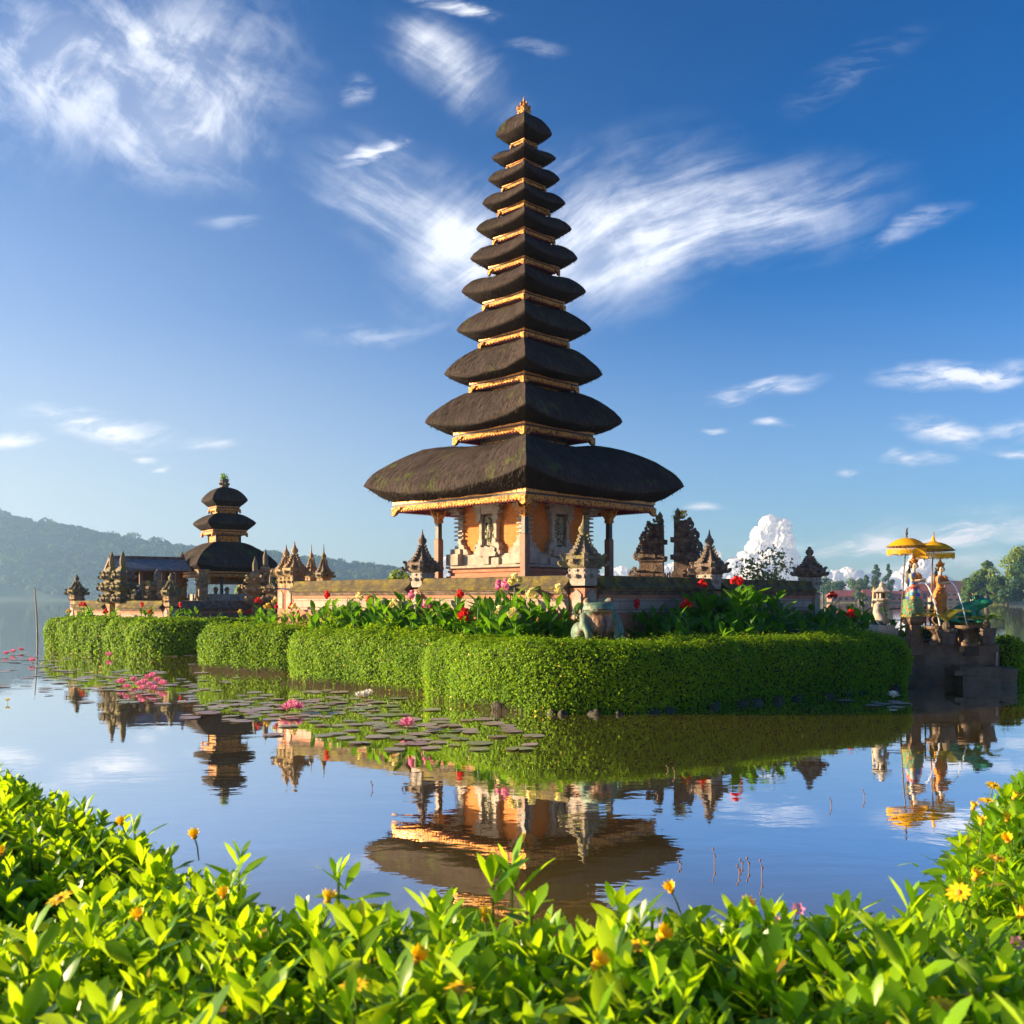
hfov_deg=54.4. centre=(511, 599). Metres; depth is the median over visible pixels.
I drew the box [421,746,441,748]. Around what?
lily pad
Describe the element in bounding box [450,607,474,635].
canna plant
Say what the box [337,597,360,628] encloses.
canna plant
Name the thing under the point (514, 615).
canna plant
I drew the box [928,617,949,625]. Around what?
pedestal
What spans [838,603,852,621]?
canna plant
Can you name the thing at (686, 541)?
split gate half
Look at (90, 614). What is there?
canna plant
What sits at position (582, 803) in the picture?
water
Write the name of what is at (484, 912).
daisy flower
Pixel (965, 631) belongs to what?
water bowl
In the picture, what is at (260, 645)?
clipped hedge
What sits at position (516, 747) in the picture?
lily pad
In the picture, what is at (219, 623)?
clipped hedge
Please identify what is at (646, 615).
canna plant
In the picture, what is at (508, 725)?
lily pad
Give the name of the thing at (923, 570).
cloud
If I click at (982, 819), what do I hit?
daisy flower
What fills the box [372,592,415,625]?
canna plant
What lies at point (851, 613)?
canna plant
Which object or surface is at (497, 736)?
lily pad
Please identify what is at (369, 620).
canna plant
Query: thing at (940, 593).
goddess statue
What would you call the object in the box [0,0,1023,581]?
sky
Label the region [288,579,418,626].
temple wall
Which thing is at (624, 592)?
temple wall
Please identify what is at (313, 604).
canna plant
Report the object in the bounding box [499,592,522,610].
canna plant
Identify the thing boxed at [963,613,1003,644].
potted cycad
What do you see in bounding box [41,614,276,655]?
clipped hedge
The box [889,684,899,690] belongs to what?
shore rock
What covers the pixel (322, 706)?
lily pad
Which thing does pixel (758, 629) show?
canna plant
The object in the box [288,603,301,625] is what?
canna plant
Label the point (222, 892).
daisy flower
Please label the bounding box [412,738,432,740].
lily pad
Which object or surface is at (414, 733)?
lily pad
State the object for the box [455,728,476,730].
lily pad
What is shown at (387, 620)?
bedding bush
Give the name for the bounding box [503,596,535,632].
canna plant
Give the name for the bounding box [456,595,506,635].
canna plant
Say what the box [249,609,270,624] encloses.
canna plant
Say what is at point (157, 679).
lotus flower
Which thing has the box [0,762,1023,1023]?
ground cover
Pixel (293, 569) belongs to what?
wall pillar
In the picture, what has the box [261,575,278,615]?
gate tower
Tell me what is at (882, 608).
canna plant
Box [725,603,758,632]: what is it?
canna plant
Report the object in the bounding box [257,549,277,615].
gate tower
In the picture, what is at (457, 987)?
daisy flower
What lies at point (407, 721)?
lotus flower
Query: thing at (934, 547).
ceremonial parasol
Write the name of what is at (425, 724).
lily pad
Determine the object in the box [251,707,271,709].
lily pad
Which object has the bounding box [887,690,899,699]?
lotus flower
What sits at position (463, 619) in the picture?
canna plant
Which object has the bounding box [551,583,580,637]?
canna plant
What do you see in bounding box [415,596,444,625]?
canna plant
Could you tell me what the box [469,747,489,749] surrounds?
lily pad
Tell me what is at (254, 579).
gate tower
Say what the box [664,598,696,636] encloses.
canna plant
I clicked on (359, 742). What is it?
lily pad
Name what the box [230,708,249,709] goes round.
lily pad
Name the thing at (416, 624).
canna plant
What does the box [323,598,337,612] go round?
canna plant
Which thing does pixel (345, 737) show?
lily pad
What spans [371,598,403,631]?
canna plant
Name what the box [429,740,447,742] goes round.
lily pad
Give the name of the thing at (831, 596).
canna plant
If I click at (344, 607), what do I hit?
canna plant
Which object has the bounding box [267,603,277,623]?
canna plant
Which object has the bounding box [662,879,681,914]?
daisy flower
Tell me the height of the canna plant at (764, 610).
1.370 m
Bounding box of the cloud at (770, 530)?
[716,515,800,579]
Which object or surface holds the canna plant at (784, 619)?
on the ground
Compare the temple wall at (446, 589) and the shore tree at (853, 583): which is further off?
the shore tree at (853, 583)
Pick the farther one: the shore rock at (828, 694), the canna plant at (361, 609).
the canna plant at (361, 609)
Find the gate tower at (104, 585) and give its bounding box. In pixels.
[96,552,115,615]
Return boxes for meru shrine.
[179,473,277,612]
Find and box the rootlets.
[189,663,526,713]
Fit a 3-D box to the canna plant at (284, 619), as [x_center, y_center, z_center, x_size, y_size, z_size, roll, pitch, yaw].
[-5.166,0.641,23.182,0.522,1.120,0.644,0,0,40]
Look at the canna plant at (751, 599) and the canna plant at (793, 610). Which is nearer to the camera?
the canna plant at (751, 599)
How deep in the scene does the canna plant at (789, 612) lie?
20.77 m
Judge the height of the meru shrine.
6.242 m
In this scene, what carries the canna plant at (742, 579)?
on the ground
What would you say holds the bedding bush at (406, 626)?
on the ground
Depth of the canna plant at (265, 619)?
24.30 m
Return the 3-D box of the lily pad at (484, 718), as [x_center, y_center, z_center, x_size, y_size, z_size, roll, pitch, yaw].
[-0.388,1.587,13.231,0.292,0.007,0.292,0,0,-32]
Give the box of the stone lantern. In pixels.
[866,581,897,636]
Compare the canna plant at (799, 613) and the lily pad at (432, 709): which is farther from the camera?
the canna plant at (799, 613)
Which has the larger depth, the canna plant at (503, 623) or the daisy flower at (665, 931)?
the canna plant at (503, 623)
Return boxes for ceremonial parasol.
[886,528,926,635]
[912,532,955,633]
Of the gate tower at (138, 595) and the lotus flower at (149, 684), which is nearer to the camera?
the lotus flower at (149, 684)
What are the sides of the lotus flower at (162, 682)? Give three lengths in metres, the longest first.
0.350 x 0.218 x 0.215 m
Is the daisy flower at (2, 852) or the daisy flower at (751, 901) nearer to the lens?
the daisy flower at (751, 901)
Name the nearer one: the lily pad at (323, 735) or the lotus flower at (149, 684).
the lily pad at (323, 735)
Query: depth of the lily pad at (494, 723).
12.74 m
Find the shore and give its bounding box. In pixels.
[820,593,1023,602]
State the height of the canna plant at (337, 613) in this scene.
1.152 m
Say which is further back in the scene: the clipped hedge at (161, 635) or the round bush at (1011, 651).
the clipped hedge at (161, 635)
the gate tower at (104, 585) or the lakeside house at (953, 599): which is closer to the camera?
the gate tower at (104, 585)
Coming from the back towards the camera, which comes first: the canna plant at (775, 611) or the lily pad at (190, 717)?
the canna plant at (775, 611)
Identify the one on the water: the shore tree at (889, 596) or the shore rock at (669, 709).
the shore rock at (669, 709)
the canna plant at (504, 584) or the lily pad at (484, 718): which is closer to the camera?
the lily pad at (484, 718)
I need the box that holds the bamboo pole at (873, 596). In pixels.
[870,578,875,623]
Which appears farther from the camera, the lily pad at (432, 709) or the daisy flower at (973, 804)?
the lily pad at (432, 709)
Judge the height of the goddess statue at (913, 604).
1.209 m
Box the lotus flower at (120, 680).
[115,678,126,685]
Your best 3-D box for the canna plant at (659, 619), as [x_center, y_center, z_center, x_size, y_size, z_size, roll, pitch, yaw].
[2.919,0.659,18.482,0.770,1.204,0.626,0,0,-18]
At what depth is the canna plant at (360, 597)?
20.97 m
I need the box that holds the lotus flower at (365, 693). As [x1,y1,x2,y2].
[361,690,370,697]
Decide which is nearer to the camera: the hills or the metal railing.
the metal railing
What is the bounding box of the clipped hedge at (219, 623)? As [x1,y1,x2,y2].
[204,620,262,627]
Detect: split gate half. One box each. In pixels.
[628,512,667,576]
[670,508,703,577]
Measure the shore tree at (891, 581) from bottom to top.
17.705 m
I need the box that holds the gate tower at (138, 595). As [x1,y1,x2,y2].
[128,580,154,600]
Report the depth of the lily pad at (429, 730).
12.07 m
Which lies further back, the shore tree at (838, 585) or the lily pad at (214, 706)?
the shore tree at (838, 585)
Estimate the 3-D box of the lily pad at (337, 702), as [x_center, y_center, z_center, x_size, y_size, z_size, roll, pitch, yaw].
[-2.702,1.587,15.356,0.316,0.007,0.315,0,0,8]
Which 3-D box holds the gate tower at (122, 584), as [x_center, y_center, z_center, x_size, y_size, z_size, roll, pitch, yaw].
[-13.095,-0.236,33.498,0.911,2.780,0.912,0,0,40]
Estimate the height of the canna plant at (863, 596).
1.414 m
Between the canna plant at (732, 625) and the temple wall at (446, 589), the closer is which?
the canna plant at (732, 625)
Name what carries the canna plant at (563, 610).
on the ground
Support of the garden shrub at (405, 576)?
on the court floor
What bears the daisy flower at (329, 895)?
on the ground cover
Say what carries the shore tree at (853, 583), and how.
on the shore
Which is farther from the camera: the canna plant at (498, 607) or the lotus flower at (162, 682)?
the lotus flower at (162, 682)
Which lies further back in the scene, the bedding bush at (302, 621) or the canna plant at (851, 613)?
the bedding bush at (302, 621)
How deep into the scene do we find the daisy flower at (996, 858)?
1.52 m
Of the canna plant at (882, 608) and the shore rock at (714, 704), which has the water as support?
the shore rock at (714, 704)
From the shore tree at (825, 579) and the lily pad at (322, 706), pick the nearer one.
the lily pad at (322, 706)
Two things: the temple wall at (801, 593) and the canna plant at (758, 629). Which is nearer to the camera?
the canna plant at (758, 629)
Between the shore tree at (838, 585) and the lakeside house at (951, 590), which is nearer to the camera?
the lakeside house at (951, 590)
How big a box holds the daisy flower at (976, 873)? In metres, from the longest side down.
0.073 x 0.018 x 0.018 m
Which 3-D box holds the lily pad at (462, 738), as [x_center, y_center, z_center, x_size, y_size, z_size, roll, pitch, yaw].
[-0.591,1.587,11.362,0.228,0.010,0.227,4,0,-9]
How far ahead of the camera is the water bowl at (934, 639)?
18.67 m
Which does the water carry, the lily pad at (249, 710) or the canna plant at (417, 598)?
the lily pad at (249, 710)
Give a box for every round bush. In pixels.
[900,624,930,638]
[994,633,1023,682]
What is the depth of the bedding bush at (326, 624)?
20.22 m
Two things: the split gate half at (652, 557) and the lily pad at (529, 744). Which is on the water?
the lily pad at (529, 744)
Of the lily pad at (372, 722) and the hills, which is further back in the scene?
the hills
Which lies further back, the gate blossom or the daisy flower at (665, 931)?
the gate blossom
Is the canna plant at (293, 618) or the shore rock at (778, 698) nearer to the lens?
the shore rock at (778, 698)
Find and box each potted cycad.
[923,609,973,645]
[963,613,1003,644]
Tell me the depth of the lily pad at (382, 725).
12.51 m
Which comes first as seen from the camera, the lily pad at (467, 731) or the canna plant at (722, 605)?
the lily pad at (467, 731)
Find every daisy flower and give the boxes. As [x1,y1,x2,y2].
[0,844,14,878]
[46,890,80,942]
[115,815,126,842]
[129,905,150,948]
[187,827,198,860]
[215,885,230,924]
[322,887,335,928]
[336,977,368,1014]
[396,942,429,993]
[443,979,474,1018]
[478,904,492,947]
[580,947,611,993]
[631,939,649,969]
[633,921,674,969]
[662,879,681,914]
[739,894,756,926]
[927,996,955,1012]
[945,882,971,922]
[962,867,983,914]
[964,800,978,835]
[977,815,986,855]
[978,798,993,821]
[986,781,1000,808]
[987,853,1006,893]
[1001,811,1011,821]
[1001,831,1012,861]
[1006,790,1020,809]
[1006,905,1023,931]
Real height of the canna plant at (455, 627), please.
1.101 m
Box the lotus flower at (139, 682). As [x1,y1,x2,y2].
[134,680,144,685]
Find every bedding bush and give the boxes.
[297,616,308,627]
[321,616,344,629]
[362,621,390,631]
[372,616,402,631]
[392,625,416,632]
[416,621,445,634]
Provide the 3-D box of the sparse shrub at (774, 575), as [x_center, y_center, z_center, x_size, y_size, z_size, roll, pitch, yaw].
[6.151,-0.177,24.215,1.736,2.354,1.424,0,0,0]
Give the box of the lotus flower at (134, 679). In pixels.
[130,676,138,684]
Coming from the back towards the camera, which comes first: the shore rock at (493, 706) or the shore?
the shore
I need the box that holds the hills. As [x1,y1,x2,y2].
[0,519,402,600]
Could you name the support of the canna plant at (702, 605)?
on the ground
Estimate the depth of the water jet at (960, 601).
18.81 m
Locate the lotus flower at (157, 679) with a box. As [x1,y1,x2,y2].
[153,676,161,684]
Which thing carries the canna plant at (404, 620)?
on the ground
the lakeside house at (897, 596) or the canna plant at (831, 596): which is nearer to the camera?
the canna plant at (831, 596)
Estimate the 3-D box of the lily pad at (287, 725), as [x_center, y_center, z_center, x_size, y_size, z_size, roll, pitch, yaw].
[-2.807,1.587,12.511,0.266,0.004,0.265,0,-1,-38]
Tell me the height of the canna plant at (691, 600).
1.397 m
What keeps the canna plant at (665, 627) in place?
on the ground
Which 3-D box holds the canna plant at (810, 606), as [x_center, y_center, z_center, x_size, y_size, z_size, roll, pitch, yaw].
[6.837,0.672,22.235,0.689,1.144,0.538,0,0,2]
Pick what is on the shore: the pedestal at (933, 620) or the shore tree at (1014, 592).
the shore tree at (1014, 592)
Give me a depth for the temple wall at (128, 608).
32.45 m
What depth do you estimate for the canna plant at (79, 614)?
32.58 m
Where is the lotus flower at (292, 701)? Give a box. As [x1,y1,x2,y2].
[286,699,296,709]
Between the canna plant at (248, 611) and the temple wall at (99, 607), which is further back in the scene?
the temple wall at (99, 607)
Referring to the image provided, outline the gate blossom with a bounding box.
[680,510,687,517]
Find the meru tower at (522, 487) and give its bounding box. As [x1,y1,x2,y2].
[363,97,683,577]
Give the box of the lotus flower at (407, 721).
[398,717,416,730]
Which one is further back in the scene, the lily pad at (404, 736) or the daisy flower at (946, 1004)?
the lily pad at (404, 736)
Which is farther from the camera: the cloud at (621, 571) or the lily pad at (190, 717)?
the cloud at (621, 571)
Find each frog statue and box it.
[571,598,628,642]
[948,595,993,623]
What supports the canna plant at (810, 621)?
on the ground
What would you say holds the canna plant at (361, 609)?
on the ground
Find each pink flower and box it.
[791,902,805,921]
[1010,936,1023,949]
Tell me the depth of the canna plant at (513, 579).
17.27 m
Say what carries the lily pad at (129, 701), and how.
on the water
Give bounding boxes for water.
[0,601,1023,952]
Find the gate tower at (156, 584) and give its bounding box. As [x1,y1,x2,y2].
[142,569,167,600]
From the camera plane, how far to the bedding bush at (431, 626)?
18.20 m
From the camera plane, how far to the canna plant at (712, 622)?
17.62 m
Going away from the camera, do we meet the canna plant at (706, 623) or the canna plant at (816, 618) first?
the canna plant at (706, 623)
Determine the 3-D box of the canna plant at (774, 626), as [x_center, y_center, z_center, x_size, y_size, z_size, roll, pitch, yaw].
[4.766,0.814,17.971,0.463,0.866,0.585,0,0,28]
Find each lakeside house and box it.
[826,590,860,601]
[861,590,875,601]
[889,591,905,601]
[918,583,934,601]
[927,596,962,601]
[944,581,964,595]
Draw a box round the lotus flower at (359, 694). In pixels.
[354,691,364,700]
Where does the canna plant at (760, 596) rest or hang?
on the ground
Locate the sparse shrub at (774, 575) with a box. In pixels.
[731,544,797,579]
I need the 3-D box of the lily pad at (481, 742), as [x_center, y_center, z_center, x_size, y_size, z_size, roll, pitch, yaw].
[-0.363,1.587,11.024,0.298,0.006,0.299,1,0,41]
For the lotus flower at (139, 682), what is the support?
on the water
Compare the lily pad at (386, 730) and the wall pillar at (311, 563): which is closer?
the lily pad at (386, 730)
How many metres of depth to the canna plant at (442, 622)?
18.41 m
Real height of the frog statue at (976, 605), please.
0.541 m
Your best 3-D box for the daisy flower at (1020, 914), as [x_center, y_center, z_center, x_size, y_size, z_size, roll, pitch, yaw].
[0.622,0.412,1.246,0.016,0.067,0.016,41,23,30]
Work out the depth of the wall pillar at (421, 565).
20.30 m
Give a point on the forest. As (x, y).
(157, 546)
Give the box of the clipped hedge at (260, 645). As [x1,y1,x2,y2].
[194,621,307,672]
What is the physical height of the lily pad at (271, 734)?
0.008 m
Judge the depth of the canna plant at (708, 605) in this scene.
18.59 m
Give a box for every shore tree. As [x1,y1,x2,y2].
[818,576,831,602]
[820,579,847,602]
[846,577,870,602]
[852,591,865,602]
[862,575,872,602]
[869,564,881,602]
[881,564,894,590]
[886,589,892,602]
[960,560,1009,604]
[969,545,1023,603]
[993,557,1023,602]
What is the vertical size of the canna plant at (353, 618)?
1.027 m
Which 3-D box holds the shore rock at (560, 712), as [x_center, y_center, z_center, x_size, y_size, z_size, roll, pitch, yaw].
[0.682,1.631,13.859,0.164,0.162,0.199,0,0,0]
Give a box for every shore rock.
[491,702,508,710]
[545,709,556,713]
[555,710,566,714]
[587,709,601,714]
[646,708,658,712]
[661,706,673,711]
[706,700,719,706]
[733,699,748,703]
[746,698,761,703]
[772,695,783,701]
[822,692,835,696]
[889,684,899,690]
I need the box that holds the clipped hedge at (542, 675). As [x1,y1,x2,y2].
[419,625,916,714]
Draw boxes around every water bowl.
[924,625,942,645]
[955,625,976,645]
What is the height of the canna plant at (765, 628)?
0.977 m
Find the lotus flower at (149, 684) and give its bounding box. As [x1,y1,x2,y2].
[145,682,154,689]
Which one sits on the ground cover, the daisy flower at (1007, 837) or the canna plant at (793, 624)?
the daisy flower at (1007, 837)
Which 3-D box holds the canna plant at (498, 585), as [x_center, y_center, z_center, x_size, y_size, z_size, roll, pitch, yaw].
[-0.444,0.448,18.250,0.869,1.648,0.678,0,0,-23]
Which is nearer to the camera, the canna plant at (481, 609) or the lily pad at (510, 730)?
the lily pad at (510, 730)
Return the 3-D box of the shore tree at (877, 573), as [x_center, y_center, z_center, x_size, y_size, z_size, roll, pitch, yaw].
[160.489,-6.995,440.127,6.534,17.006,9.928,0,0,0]
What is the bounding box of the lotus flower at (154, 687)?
[150,685,158,692]
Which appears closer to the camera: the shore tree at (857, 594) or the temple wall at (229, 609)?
the temple wall at (229, 609)
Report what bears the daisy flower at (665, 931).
on the ground cover
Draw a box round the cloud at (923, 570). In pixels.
[820,554,953,592]
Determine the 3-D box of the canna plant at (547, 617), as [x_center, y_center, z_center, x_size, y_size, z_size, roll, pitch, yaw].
[0.415,0.533,16.793,0.851,1.480,0.691,0,0,-16]
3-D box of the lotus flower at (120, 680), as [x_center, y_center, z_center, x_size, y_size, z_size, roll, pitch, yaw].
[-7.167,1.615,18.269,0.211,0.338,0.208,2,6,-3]
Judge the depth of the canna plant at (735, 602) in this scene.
17.89 m
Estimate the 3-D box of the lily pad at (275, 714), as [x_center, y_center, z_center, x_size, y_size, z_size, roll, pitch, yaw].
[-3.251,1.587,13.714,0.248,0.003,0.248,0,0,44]
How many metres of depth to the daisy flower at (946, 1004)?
0.91 m
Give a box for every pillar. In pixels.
[64,574,89,615]
[156,573,185,616]
[270,545,289,622]
[277,541,311,623]
[305,544,316,580]
[311,546,335,580]
[401,529,443,612]
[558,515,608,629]
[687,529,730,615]
[790,547,828,615]
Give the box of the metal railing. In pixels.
[884,603,925,638]
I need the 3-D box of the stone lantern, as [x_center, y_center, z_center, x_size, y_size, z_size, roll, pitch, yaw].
[7.206,0.400,19.400,0.440,1.501,0.440,0,0,-12]
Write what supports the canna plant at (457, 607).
on the ground
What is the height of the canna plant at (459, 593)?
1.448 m
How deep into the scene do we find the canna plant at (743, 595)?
18.82 m
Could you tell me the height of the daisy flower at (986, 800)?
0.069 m
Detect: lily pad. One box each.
[119,701,139,702]
[177,700,198,701]
[182,716,200,718]
[197,710,220,713]
[208,705,229,707]
[229,703,248,705]
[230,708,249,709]
[230,719,251,721]
[239,709,260,711]
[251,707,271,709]
[262,733,283,735]
[267,713,284,715]
[278,724,298,726]
[298,712,319,714]
[300,700,318,701]
[302,690,319,691]
[311,705,329,707]
[315,734,332,735]
[327,711,345,713]
[328,701,345,702]
[336,736,355,738]
[347,723,362,724]
[347,741,370,742]
[351,706,373,708]
[363,721,385,724]
[365,734,389,737]
[372,724,389,726]
[377,713,398,715]
[377,729,403,731]
[384,747,404,750]
[390,735,416,738]
[405,741,428,744]
[407,732,426,734]
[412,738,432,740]
[415,723,436,725]
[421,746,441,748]
[423,708,440,710]
[423,728,443,731]
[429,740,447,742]
[430,717,450,719]
[438,724,462,725]
[438,734,458,736]
[450,737,469,739]
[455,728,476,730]
[462,730,480,732]
[466,741,492,744]
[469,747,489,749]
[473,717,494,719]
[482,721,504,724]
[488,735,505,736]
[499,724,515,726]
[500,729,522,731]
[505,746,532,749]
[521,743,537,744]
[523,734,544,736]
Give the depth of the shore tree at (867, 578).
435.07 m
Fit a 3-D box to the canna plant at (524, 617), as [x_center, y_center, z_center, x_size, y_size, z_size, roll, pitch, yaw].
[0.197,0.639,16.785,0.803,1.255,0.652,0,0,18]
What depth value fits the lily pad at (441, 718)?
13.24 m
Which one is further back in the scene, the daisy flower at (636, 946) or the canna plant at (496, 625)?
the canna plant at (496, 625)
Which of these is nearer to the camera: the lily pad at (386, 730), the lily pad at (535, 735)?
the lily pad at (535, 735)
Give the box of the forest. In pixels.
[0,508,443,595]
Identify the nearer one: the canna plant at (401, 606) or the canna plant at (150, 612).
the canna plant at (401, 606)
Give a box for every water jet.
[922,581,940,625]
[949,582,967,624]
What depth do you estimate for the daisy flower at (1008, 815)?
1.77 m
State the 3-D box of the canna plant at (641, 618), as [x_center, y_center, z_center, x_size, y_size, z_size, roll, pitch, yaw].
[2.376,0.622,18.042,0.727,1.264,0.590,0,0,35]
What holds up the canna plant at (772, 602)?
on the ground
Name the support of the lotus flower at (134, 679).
on the water
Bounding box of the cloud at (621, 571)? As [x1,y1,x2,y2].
[443,557,673,577]
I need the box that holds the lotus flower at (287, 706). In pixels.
[280,703,293,712]
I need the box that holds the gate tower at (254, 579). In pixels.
[242,557,266,615]
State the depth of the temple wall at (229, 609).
32.88 m
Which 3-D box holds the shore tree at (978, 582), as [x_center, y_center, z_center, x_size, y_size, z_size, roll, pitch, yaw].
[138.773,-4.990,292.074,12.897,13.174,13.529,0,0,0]
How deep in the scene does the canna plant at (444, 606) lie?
18.87 m
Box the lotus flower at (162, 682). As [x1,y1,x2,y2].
[157,679,168,687]
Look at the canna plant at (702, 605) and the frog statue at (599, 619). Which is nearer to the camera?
the frog statue at (599, 619)
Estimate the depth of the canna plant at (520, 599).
17.58 m
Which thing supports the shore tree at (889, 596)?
on the shore
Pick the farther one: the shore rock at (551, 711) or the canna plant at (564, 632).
the canna plant at (564, 632)
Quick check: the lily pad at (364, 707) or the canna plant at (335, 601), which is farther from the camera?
the canna plant at (335, 601)
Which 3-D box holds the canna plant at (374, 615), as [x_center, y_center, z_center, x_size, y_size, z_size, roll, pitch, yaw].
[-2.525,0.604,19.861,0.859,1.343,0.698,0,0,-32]
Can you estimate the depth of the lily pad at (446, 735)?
11.59 m
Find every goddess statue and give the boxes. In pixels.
[901,554,926,616]
[929,559,952,615]
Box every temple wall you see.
[71,601,104,616]
[117,601,169,617]
[173,601,252,618]
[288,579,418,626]
[418,576,581,629]
[582,575,715,639]
[716,579,817,623]
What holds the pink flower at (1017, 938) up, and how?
on the ground cover
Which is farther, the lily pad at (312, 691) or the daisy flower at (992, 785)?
the lily pad at (312, 691)
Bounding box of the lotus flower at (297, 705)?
[291,701,303,711]
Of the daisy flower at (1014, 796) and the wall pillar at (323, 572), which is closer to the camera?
the daisy flower at (1014, 796)
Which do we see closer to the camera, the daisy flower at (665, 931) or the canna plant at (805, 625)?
the daisy flower at (665, 931)
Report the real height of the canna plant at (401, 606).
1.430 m
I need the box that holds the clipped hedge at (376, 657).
[285,624,458,693]
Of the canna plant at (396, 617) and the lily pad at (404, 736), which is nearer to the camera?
the lily pad at (404, 736)
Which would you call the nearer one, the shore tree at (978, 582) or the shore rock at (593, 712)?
the shore rock at (593, 712)
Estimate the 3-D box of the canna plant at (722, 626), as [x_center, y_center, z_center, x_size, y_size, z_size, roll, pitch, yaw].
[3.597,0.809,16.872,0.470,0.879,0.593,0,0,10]
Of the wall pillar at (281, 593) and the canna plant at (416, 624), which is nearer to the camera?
the canna plant at (416, 624)
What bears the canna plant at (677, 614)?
on the ground
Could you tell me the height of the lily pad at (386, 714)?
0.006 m
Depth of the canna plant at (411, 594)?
20.14 m
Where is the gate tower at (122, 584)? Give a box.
[106,551,138,616]
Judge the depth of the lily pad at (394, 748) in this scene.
10.58 m
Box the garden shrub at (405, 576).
[387,569,409,578]
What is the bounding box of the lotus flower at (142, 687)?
[137,685,146,692]
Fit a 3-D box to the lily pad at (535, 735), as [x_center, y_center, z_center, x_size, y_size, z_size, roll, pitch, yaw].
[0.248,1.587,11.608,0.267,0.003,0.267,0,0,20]
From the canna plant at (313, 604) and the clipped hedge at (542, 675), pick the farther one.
the canna plant at (313, 604)
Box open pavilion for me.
[104,552,191,587]
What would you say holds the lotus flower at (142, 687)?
on the water
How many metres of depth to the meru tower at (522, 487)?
22.44 m
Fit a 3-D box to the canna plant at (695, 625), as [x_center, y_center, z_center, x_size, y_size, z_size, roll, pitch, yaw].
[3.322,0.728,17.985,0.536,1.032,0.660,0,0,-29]
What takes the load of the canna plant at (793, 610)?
on the ground
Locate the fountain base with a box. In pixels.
[898,638,1016,686]
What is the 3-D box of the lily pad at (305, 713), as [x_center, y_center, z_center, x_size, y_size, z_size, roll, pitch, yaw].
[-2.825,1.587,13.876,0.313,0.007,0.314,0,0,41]
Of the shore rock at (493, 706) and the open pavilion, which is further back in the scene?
the open pavilion
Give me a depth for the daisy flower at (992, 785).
2.04 m
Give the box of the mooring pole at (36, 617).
[34,587,37,641]
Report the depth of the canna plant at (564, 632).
16.87 m
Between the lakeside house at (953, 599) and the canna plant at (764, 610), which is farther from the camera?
the lakeside house at (953, 599)
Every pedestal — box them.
[901,617,925,654]
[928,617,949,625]
[950,622,990,651]
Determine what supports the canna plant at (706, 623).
on the ground
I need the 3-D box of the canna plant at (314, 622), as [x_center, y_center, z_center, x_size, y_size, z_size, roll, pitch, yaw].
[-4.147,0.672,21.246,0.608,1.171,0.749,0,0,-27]
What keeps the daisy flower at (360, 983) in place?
on the ground cover
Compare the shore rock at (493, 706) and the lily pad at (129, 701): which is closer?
the shore rock at (493, 706)
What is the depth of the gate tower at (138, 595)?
33.10 m
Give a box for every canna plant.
[64,608,74,616]
[70,602,84,617]
[79,602,93,617]
[110,606,119,617]
[138,602,155,617]
[147,609,155,616]
[166,602,189,617]
[184,606,199,616]
[238,609,245,617]
[246,609,252,618]
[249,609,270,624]
[253,597,264,623]
[261,603,271,624]
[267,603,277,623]
[271,597,277,620]
[280,603,293,624]
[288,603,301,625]
[304,604,322,630]
[305,600,332,628]
[317,604,346,628]
[318,590,343,625]
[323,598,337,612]
[328,602,346,627]
[335,597,355,619]
[336,612,359,630]
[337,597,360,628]
[342,592,363,626]
[344,601,372,623]
[351,615,371,629]
[354,595,372,625]
[355,590,384,620]
[360,596,397,629]
[361,616,371,629]
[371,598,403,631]
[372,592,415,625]
[373,594,391,628]
[386,610,409,631]
[391,598,409,627]
[393,591,422,629]
[394,590,421,610]
[406,613,424,632]
[408,612,436,633]
[409,593,444,618]
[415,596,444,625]
[418,600,437,619]
[421,596,464,624]
[433,596,462,630]
[433,609,453,632]
[441,610,461,635]
[447,589,476,634]
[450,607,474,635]
[454,611,473,635]
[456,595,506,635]
[465,579,501,633]
[466,618,484,635]
[468,596,494,621]
[470,578,508,625]
[470,593,494,626]
[474,605,503,633]
[480,596,533,638]
[494,603,508,628]
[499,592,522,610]
[502,573,529,620]
[502,607,529,638]
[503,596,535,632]
[504,600,548,637]
[516,587,539,622]
[518,587,565,639]
[528,602,554,634]
[529,592,562,633]
[543,602,571,638]
[547,607,572,635]
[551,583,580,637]
[626,599,661,640]
[642,609,664,638]
[652,603,675,636]
[655,609,679,639]
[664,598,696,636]
[667,598,691,637]
[671,592,698,624]
[683,611,709,635]
[690,579,721,634]
[690,593,717,633]
[691,613,721,636]
[693,591,719,628]
[699,609,729,637]
[711,592,731,629]
[711,598,730,633]
[717,575,755,634]
[719,621,734,637]
[722,576,766,615]
[723,586,764,620]
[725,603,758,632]
[725,619,753,635]
[726,584,771,629]
[746,616,762,635]
[756,593,766,625]
[756,594,766,615]
[756,597,788,634]
[757,615,775,635]
[762,589,798,633]
[769,621,786,634]
[770,601,791,627]
[771,621,788,634]
[779,603,798,628]
[781,614,803,633]
[786,609,806,633]
[788,611,807,633]
[797,617,819,632]
[799,620,814,633]
[800,620,819,632]
[804,609,817,629]
[807,604,825,622]
[811,604,829,616]
[811,615,830,632]
[815,607,832,627]
[821,603,845,630]
[824,591,844,626]
[826,620,838,631]
[835,609,856,631]
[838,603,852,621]
[841,592,870,623]
[841,618,856,628]
[853,608,874,632]
[858,607,883,628]
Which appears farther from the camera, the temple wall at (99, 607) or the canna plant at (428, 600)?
the temple wall at (99, 607)

